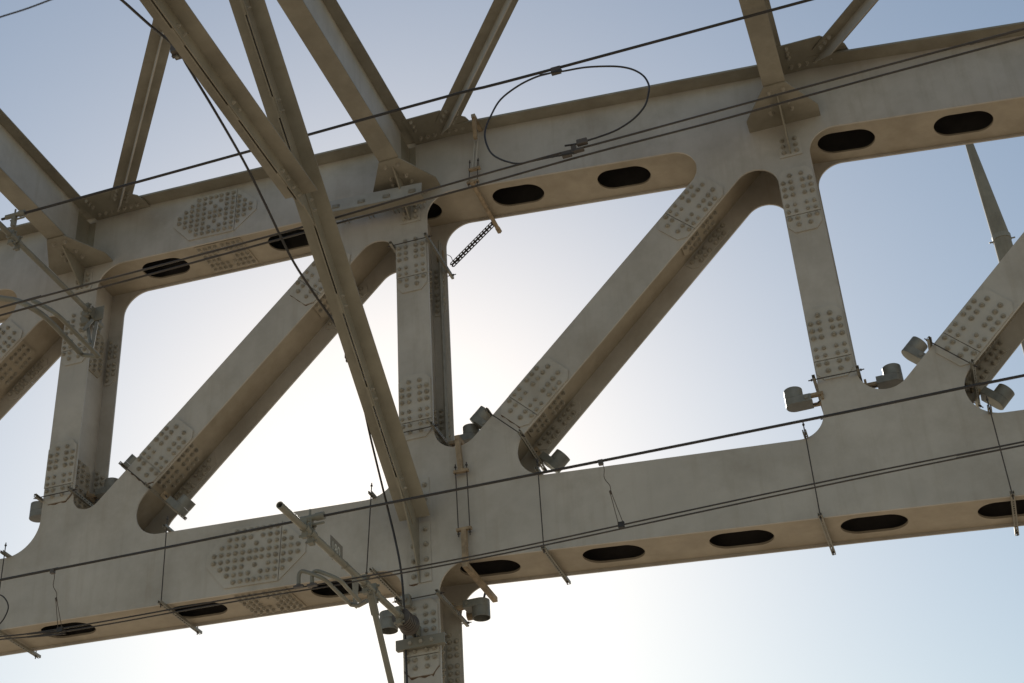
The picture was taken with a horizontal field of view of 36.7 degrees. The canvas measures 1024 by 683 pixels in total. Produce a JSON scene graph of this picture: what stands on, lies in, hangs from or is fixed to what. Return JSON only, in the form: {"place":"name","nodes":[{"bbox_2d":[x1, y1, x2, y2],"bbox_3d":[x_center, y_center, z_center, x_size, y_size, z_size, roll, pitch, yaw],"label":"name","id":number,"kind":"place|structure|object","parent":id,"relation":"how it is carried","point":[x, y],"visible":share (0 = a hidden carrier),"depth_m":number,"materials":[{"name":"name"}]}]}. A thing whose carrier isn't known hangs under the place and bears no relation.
{"place":"outdoors","nodes":[
{"label":"outdoors","id":0,"kind":"place"},
{"bbox_2d":[0,0,1023,682],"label":"truss bridge","id":1,"kind":"structure","parent":0,"point":[730,174],"depth_m":17.77,"materials":[{"name":"paint"}]},
{"bbox_2d":[0,594,8,623],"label":"slack cable","id":2,"kind":"object","parent":1,"relation":"attached to","point":[7,608],"visible":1,"depth_m":17.61,"materials":[{"name":"rubber"}]},
{"bbox_2d":[0,543,40,658],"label":"cable hanger","id":3,"kind":"object","parent":1,"relation":"attached to","point":[15,641],"visible":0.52,"depth_m":18.29,"materials":[{"name":"metal"}]},
{"bbox_2d":[0,0,50,17],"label":"wire","id":4,"kind":"object","parent":1,"relation":"attached to","point":[25,8],"visible":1,"depth_m":8.40,"materials":[{"name":"metal"}]},
{"bbox_2d":[0,295,99,357],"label":"steady arm set","id":5,"kind":"object","parent":1,"relation":"hanging from","point":[89,344],"visible":0.94,"depth_m":18.05,"materials":[{"name":"metal"}]},
{"bbox_2d":[0,209,103,332],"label":"line arm","id":6,"kind":"object","parent":1,"relation":"attached to","point":[89,313],"visible":0.91,"depth_m":18.92},
{"bbox_2d":[1,0,812,220],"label":"messenger wire","id":7,"kind":"object","parent":6,"relation":"attached to","point":[450,95],"visible":0.96,"depth_m":17.26,"materials":[{"name":"metal"}]},
{"bbox_2d":[484,65,649,163],"bbox_3d":[0.560,-2.450,16.132,1.748,1.867,0.679,-24,-38,28],"label":"jumper loop","id":8,"kind":"object","parent":7,"relation":"hanging from","point":[556,70],"visible":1,"depth_m":15.88,"materials":[{"name":"metal"}]},
{"bbox_2d":[33,486,92,506],"bbox_3d":[-5.373,2.054,18.916,0.586,0.041,0.990,-13,-34,13],"label":"channel clamp","id":9,"kind":"object","parent":1,"relation":"attached to","point":[75,493],"visible":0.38,"depth_m":18.62,"materials":[{"name":"metal"}]},
{"bbox_2d":[29,501,41,522],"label":"spot lamp","id":10,"kind":"object","parent":9,"relation":"attached to","point":[35,511],"visible":0.48,"depth_m":19.06,"materials":[{"name":"metal"}]},
{"bbox_2d":[86,477,117,502],"bbox_3d":[-5.072,1.851,19.176,0.420,0.205,0.205,-13,-34,13],"label":"spot lamp","id":11,"kind":"object","parent":1,"relation":"attached to","point":[99,493],"visible":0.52,"depth_m":19.09,"materials":[{"name":"metal"}]},
{"bbox_2d":[121,454,136,467],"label":"spot lamp","id":12,"kind":"object","parent":1,"relation":"attached to","point":[130,460],"visible":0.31,"depth_m":19.10,"materials":[{"name":"metal"}]},
{"bbox_2d":[118,461,186,519],"bbox_3d":[-4.344,1.812,18.670,0.463,0.460,0.990,-13,-34,13],"label":"channel clamp","id":13,"kind":"object","parent":1,"relation":"attached to","point":[146,484],"visible":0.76,"depth_m":18.41,"materials":[{"name":"metal"}]},
{"bbox_2d":[160,491,195,516],"bbox_3d":[-3.968,1.896,18.346,0.205,0.420,0.205,-49,-35,-12],"label":"spot lamp","id":14,"kind":"object","parent":13,"relation":"attached to","point":[185,504],"visible":1,"depth_m":18.21,"materials":[{"name":"metal"}]},
{"bbox_2d":[170,45,181,59],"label":"cable clamp","id":15,"kind":"object","parent":1,"relation":"attached to","point":[175,54],"visible":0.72,"depth_m":13.90,"materials":[{"name":"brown metal"}]},
{"bbox_2d":[158,516,201,634],"bbox_3d":[-3.821,2.722,17.896,0.041,1.134,1.000,-13,-34,13],"label":"cable hanger","id":16,"kind":"object","parent":1,"relation":"attached to","point":[197,630],"visible":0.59,"depth_m":17.65,"materials":[{"name":"metal"}]},
{"bbox_2d":[120,0,407,682],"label":"feeder cable","id":17,"kind":"object","parent":1,"relation":"hanging from","point":[258,190],"visible":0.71,"depth_m":15.32,"materials":[{"name":"rubber"}]},
{"bbox_2d":[276,501,446,682],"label":"line arm","id":18,"kind":"object","parent":1,"relation":"attached to","point":[405,621],"visible":1,"depth_m":14.99},
{"bbox_2d":[293,569,368,608],"bbox_3d":[-1.568,2.190,14.217,0.431,0.361,0.833,-28,-40,32],"label":"steady arm set","id":19,"kind":"object","parent":18,"relation":"attached to","point":[357,602],"visible":0.99,"depth_m":14.02,"materials":[{"name":"grey metal"}]},
{"bbox_2d":[0,444,1023,639],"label":"contact wire","id":20,"kind":"object","parent":19,"relation":"attached to","point":[62,633],"visible":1,"depth_m":13.60,"materials":[{"name":"brown metal"}]},
{"bbox_2d":[0,374,1023,580],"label":"messenger wire","id":21,"kind":"object","parent":18,"relation":"attached to","point":[561,468],"visible":0.86,"depth_m":13.42,"materials":[{"name":"metal"}]},
{"bbox_2d":[50,568,63,631],"bbox_3d":[-4.335,2.466,14.660,0.063,0.433,0.526,-3,-33,-2],"label":"wire dropper","id":22,"kind":"object","parent":21,"relation":"hanging from","point":[59,629],"visible":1,"depth_m":14.68,"materials":[{"name":"brown metal"}]},
{"bbox_2d":[598,459,624,527],"bbox_3d":[0.863,1.321,13.371,0.057,0.441,0.489,-14,-35,15],"label":"wire dropper","id":23,"kind":"object","parent":21,"relation":"hanging from","point":[622,522],"visible":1,"depth_m":13.38,"materials":[{"name":"brown metal"}]},
{"bbox_2d":[330,182,425,223],"bbox_3d":[-1.654,-1.687,19.167,1.262,0.259,0.380,-13,-34,13],"label":"bracket rail","id":24,"kind":"object","parent":1,"relation":"attached to","point":[339,207],"visible":0.87,"depth_m":19.04,"materials":[{"name":"metal"}]},
{"bbox_2d":[365,483,401,599],"bbox_3d":[-1.425,2.274,17.251,0.102,1.120,1.000,-13,-34,13],"label":"cable hanger","id":25,"kind":"object","parent":1,"relation":"attached to","point":[388,586],"visible":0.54,"depth_m":16.94,"materials":[{"name":"metal"}]},
{"bbox_2d":[380,610,397,634],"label":"spot lamp","id":26,"kind":"object","parent":1,"relation":"attached to","point":[388,626],"visible":0.56,"depth_m":16.37,"materials":[{"name":"metal"}]},
{"bbox_2d":[401,594,411,607],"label":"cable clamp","id":27,"kind":"object","parent":1,"relation":"attached to","point":[408,601],"visible":0.81,"depth_m":16.23,"materials":[{"name":"metal"}]},
{"bbox_2d":[387,232,455,278],"bbox_3d":[-1.121,-1.009,19.209,0.586,0.041,0.990,-13,-34,13],"label":"channel clamp","id":28,"kind":"object","parent":1,"relation":"attached to","point":[433,247],"visible":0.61,"depth_m":18.99,"materials":[{"name":"metal"}]},
{"bbox_2d":[404,421,450,446],"bbox_3d":[-0.971,1.217,17.740,0.586,0.041,0.990,-13,-34,13],"label":"channel clamp","id":29,"kind":"object","parent":1,"relation":"attached to","point":[439,434],"visible":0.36,"depth_m":17.43,"materials":[{"name":"metal"}]},
{"bbox_2d":[444,423,479,446],"bbox_3d":[-0.573,1.109,17.840,0.420,0.205,0.205,-13,-34,13],"label":"spot lamp","id":30,"kind":"object","parent":29,"relation":"attached to","point":[470,431],"visible":0.4,"depth_m":17.75,"materials":[{"name":"metal"}]},
{"bbox_2d":[392,589,471,626],"bbox_3d":[-0.857,2.917,16.617,0.586,0.041,0.990,-13,-34,13],"label":"channel clamp","id":31,"kind":"object","parent":1,"relation":"attached to","point":[449,605],"visible":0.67,"depth_m":16.40,"materials":[{"name":"metal"}]},
{"bbox_2d":[466,612,472,620],"bbox_3d":[-0.428,2.986,16.838,0.120,0.108,0.108,-13,-34,13],"label":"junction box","id":32,"kind":"object","parent":31,"relation":"attached to","point":[469,617],"visible":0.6,"depth_m":16.80,"materials":[{"name":"metal"}]},
{"bbox_2d":[452,597,490,621],"bbox_3d":[-0.441,2.917,16.694,0.420,0.205,0.205,-13,-34,13],"label":"spot lamp","id":33,"kind":"object","parent":31,"relation":"attached to","point":[478,608],"visible":0.97,"depth_m":16.64,"materials":[{"name":"metal"}]},
{"bbox_2d":[438,240,447,439],"bbox_3d":[-0.833,0.158,18.651,0.026,3.450,0.026,-18,-36,21],"label":"conduit","id":34,"kind":"object","parent":1,"relation":"attached to","point":[443,360],"visible":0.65,"depth_m":18.71,"materials":[{"name":"metal"}]},
{"bbox_2d":[440,242,448,440],"bbox_3d":[-0.817,0.184,18.691,0.026,3.450,0.026,-18,-36,21],"label":"conduit","id":35,"kind":"object","parent":1,"relation":"attached to","point":[444,345],"visible":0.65,"depth_m":18.75,"materials":[{"name":"metal"}]},
{"bbox_2d":[450,222,493,266],"bbox_3d":[-0.496,-1.248,19.676,0.628,0.588,0.051,-10,-34,9],"label":"insulator","id":36,"kind":"object","parent":1,"relation":"attached to","point":[471,245],"visible":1,"depth_m":19.68,"materials":[{"name":"metal"}]},
{"bbox_2d":[453,435,497,602],"bbox_3d":[-0.385,2.005,17.076,0.176,1.710,1.010,-13,-34,13],"label":"rusty bracket","id":37,"kind":"object","parent":1,"relation":"attached to","point":[475,576],"visible":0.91,"depth_m":16.70,"materials":[{"name":"brown metal"}]},
{"bbox_2d":[466,113,501,233],"bbox_3d":[-0.341,-2.101,19.594,0.217,0.965,1.300,-13,-34,13],"label":"rusty bracket","id":38,"kind":"object","parent":1,"relation":"attached to","point":[475,127],"visible":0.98,"depth_m":19.29,"materials":[{"name":"metal"}]},
{"bbox_2d":[0,36,1023,316],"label":"contact wire","id":39,"kind":"object","parent":1,"relation":"attached to","point":[526,172],"visible":1,"depth_m":15.50,"materials":[{"name":"brown metal"}]},
{"bbox_2d":[0,28,1023,307],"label":"contact wire","id":40,"kind":"object","parent":1,"relation":"attached to","point":[530,160],"visible":0.96,"depth_m":15.51,"materials":[{"name":"brown metal"}]},
{"bbox_2d":[0,441,1023,636],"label":"contact wire","id":41,"kind":"object","parent":1,"relation":"attached to","point":[55,630],"visible":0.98,"depth_m":13.59,"materials":[{"name":"brown metal"}]},
{"bbox_2d":[484,407,546,470],"bbox_3d":[0.049,1.118,17.407,0.458,0.464,0.990,-13,-34,13],"label":"channel clamp","id":42,"kind":"object","parent":1,"relation":"attached to","point":[521,435],"visible":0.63,"depth_m":17.18,"materials":[{"name":"metal"}]},
{"bbox_2d":[470,406,489,428],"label":"spot lamp","id":43,"kind":"object","parent":42,"relation":"attached to","point":[479,418],"visible":0.58,"depth_m":17.68,"materials":[{"name":"metal"}]},
{"bbox_2d":[533,446,569,472],"bbox_3d":[0.440,1.309,17.508,0.205,0.420,0.205,-49,-35,-12],"label":"spot lamp","id":44,"kind":"object","parent":1,"relation":"attached to","point":[557,458],"visible":0.86,"depth_m":17.38,"materials":[{"name":"metal"}]},
{"bbox_2d":[534,459,570,584],"bbox_3d":[0.440,1.961,16.727,0.041,1.123,1.000,-13,-34,13],"label":"cable hanger","id":45,"kind":"object","parent":1,"relation":"attached to","point":[544,549],"visible":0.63,"depth_m":16.43,"materials":[{"name":"metal"}]},
{"bbox_2d":[784,386,823,411],"bbox_3d":[3.074,0.583,16.188,0.420,0.205,0.205,-13,-34,13],"label":"spot lamp","id":46,"kind":"object","parent":1,"relation":"attached to","point":[796,399],"visible":1,"depth_m":16.14,"materials":[{"name":"metal"}]},
{"bbox_2d":[802,422,835,554],"bbox_3d":[3.169,1.526,15.945,0.041,1.137,1.000,-13,-34,13],"label":"cable hanger","id":47,"kind":"object","parent":1,"relation":"attached to","point":[820,515],"visible":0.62,"depth_m":15.66,"materials":[{"name":"metal"}]},
{"bbox_2d":[808,365,863,419],"bbox_3d":[3.511,0.566,16.415,0.586,0.041,0.990,-13,-34,13],"label":"channel clamp","id":48,"kind":"object","parent":1,"relation":"attached to","point":[814,379],"visible":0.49,"depth_m":16.09,"materials":[{"name":"metal"}]},
{"bbox_2d":[864,363,903,388],"bbox_3d":[3.951,0.393,16.441,0.420,0.205,0.205,-13,-34,13],"label":"spot lamp","id":49,"kind":"object","parent":48,"relation":"attached to","point":[891,376],"visible":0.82,"depth_m":16.35,"materials":[{"name":"metal"}]},
{"bbox_2d":[924,336,983,407],"bbox_3d":[4.625,0.333,16.131,0.450,0.472,0.990,-13,-34,13],"label":"channel clamp","id":50,"kind":"object","parent":1,"relation":"attached to","point":[930,343],"visible":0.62,"depth_m":15.90,"materials":[{"name":"metal"}]},
{"bbox_2d":[901,336,927,364],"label":"spot lamp","id":51,"kind":"object","parent":50,"relation":"attached to","point":[914,349],"visible":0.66,"depth_m":16.34,"materials":[{"name":"metal"}]},
{"bbox_2d":[970,383,1014,409],"bbox_3d":[5.043,0.533,16.215,0.205,0.420,0.205,-49,-35,-12],"label":"spot lamp","id":52,"kind":"object","parent":1,"relation":"attached to","point":[1000,396],"visible":0.83,"depth_m":16.09,"materials":[{"name":"metal"}]},
{"bbox_2d":[986,396,1018,535],"bbox_3d":[4.910,1.254,15.443,0.041,1.152,1.000,-13,-34,13],"label":"cable hanger","id":53,"kind":"object","parent":1,"relation":"attached to","point":[1012,494],"visible":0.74,"depth_m":15.14,"materials":[{"name":"metal"}]},
{"bbox_2d":[0,0,1023,682],"label":"sky","id":54,"kind":"structure","parent":0,"point":[910,236],"materials":[{"name":"blue"}]},
{"bbox_2d":[965,144,1023,353],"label":"tapered pole","id":55,"kind":"object","parent":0,"point":[1002,238],"visible":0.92,"depth_m":23.25,"materials":[{"name":"metal"}]}
]}

